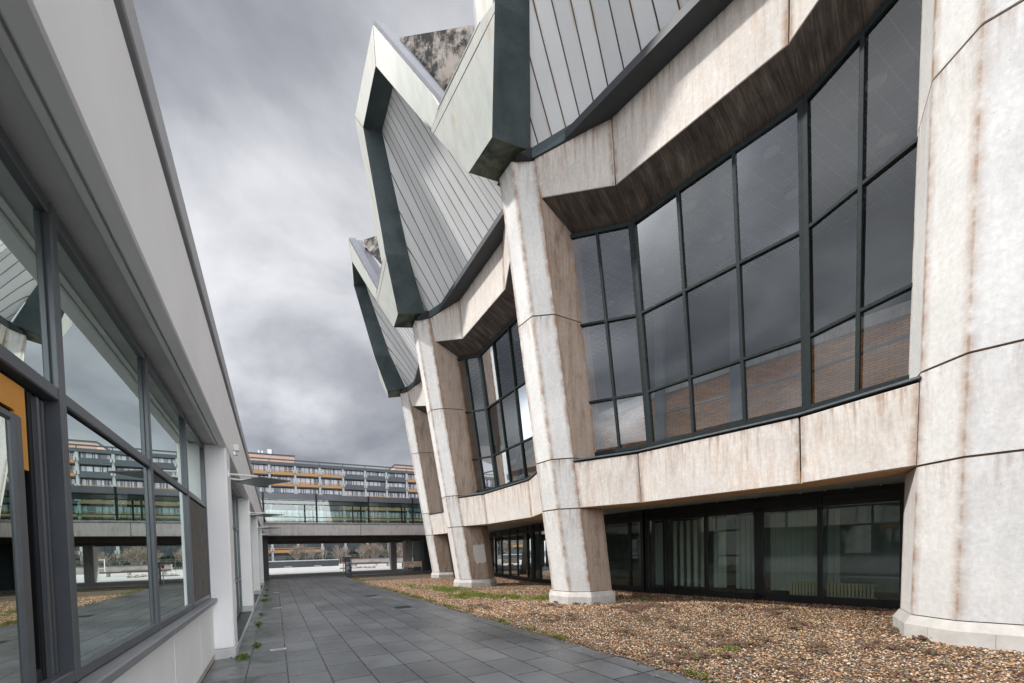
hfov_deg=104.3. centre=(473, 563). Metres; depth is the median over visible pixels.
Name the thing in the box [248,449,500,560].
office block
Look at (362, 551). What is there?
bare tree
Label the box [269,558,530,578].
plaza
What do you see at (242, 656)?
weed
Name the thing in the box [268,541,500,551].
window
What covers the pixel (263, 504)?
window
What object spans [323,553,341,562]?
evergreen shrub
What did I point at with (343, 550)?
bare tree
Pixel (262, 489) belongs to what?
window
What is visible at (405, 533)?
footbridge
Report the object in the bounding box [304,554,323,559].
evergreen shrub
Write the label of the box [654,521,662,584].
vertical blind
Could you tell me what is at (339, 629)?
path
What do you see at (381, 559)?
plaza wall
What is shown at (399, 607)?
drain cover
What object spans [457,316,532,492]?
window
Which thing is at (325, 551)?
bare tree
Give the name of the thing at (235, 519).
window
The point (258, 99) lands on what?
sky
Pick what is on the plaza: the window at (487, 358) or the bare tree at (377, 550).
the bare tree at (377, 550)
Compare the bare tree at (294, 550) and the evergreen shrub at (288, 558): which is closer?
the bare tree at (294, 550)
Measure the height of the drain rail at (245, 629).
0.035 m
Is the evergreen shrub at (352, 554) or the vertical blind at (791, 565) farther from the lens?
the evergreen shrub at (352, 554)
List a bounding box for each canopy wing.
[228,470,290,486]
[250,512,283,516]
[258,526,275,528]
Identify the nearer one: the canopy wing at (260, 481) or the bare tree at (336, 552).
the canopy wing at (260, 481)
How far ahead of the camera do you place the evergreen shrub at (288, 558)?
90.06 m
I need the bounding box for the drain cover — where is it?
[394,606,412,608]
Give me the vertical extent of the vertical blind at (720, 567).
2.290 m
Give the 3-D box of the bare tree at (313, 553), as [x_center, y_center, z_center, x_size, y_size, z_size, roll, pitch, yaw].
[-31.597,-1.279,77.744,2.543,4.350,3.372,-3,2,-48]
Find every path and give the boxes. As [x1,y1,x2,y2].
[201,576,707,682]
[269,566,530,579]
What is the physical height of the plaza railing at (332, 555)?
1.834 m
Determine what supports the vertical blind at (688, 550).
hanging from the auditorium building at (633, 276)
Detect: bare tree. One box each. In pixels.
[288,544,308,559]
[305,547,319,559]
[317,550,327,558]
[330,549,341,558]
[332,545,348,563]
[355,544,371,557]
[356,545,369,556]
[366,543,380,557]
[396,543,402,556]
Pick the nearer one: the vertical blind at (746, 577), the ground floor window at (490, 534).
the vertical blind at (746, 577)
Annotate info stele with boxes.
[344,555,351,574]
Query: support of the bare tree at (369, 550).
on the plaza
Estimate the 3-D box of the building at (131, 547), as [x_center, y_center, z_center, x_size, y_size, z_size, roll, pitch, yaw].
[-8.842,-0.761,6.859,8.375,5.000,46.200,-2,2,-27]
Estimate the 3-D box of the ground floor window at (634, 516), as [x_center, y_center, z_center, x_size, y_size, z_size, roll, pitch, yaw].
[4.641,-0.496,17.454,0.165,2.980,6.920,-2,2,-27]
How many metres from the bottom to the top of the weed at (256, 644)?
0.086 m
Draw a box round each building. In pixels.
[0,0,263,682]
[349,0,1023,652]
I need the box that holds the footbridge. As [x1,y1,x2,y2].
[259,492,530,579]
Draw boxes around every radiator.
[790,581,816,595]
[827,582,877,598]
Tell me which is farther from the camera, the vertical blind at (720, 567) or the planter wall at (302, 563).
the planter wall at (302, 563)
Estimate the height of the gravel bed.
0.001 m
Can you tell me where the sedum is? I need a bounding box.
[468,591,1023,682]
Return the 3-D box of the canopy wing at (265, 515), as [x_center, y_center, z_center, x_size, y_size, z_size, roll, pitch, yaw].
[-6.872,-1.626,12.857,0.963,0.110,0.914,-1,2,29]
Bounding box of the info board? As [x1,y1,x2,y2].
[402,561,421,572]
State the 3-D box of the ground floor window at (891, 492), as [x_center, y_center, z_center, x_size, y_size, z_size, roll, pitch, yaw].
[8.398,-0.427,11.601,0.160,2.980,6.920,-3,2,-39]
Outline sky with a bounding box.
[133,0,530,550]
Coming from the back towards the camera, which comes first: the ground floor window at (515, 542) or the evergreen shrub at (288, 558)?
the evergreen shrub at (288, 558)
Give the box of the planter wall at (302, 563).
[269,559,338,567]
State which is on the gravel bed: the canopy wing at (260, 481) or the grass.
the grass
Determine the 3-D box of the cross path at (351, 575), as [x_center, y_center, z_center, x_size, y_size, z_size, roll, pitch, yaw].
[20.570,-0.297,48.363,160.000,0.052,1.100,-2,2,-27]
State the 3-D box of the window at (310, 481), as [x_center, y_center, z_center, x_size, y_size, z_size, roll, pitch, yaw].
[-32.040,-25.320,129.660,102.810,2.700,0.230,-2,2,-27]
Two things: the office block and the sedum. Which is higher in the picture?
the office block
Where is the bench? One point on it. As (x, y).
(387, 564)
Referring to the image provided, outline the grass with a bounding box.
[351,577,740,682]
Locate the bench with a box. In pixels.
[352,562,388,565]
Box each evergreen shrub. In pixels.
[284,554,304,560]
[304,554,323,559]
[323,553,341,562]
[341,551,358,559]
[375,551,388,557]
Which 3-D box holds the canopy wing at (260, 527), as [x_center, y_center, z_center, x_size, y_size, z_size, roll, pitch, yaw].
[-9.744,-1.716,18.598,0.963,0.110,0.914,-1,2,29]
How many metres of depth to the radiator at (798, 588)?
11.05 m
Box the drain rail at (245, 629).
[239,611,253,647]
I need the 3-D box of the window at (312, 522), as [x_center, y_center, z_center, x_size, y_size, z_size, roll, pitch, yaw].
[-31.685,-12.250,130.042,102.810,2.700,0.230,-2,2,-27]
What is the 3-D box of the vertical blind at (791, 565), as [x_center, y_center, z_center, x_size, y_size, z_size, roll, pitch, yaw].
[9.070,-0.370,11.243,0.055,2.290,1.100,-3,2,-39]
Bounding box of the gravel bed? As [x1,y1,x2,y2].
[346,567,1023,682]
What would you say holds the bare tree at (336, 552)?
on the plaza
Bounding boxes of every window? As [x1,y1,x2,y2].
[0,126,210,682]
[231,489,242,617]
[251,464,493,486]
[255,476,486,488]
[257,487,418,497]
[260,492,422,522]
[265,510,422,520]
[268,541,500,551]
[312,522,372,522]
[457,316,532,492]
[489,532,491,553]
[492,525,532,581]
[531,510,645,592]
[570,0,917,455]
[645,483,904,608]
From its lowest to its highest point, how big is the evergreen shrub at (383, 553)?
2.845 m
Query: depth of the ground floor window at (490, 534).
27.92 m
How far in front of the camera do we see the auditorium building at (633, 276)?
10.24 m
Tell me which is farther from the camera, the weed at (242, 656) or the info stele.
the info stele
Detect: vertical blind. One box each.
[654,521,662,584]
[671,517,703,586]
[712,516,726,587]
[735,513,754,588]
[770,508,816,591]
[827,507,839,592]
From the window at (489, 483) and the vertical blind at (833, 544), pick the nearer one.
the vertical blind at (833, 544)
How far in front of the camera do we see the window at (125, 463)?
2.46 m
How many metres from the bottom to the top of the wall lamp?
0.212 m
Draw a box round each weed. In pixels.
[230,653,249,660]
[250,642,261,648]
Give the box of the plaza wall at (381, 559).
[351,553,530,564]
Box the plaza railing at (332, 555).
[269,551,530,560]
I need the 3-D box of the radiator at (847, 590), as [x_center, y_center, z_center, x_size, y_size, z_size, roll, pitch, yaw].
[9.821,0.703,10.316,0.080,0.400,0.960,-3,2,-39]
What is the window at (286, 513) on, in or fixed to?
in the office block
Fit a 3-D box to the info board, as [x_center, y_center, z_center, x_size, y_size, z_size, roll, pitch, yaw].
[-5.458,0.279,35.239,1.856,1.020,0.080,-2,2,-27]
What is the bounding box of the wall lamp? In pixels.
[233,444,239,455]

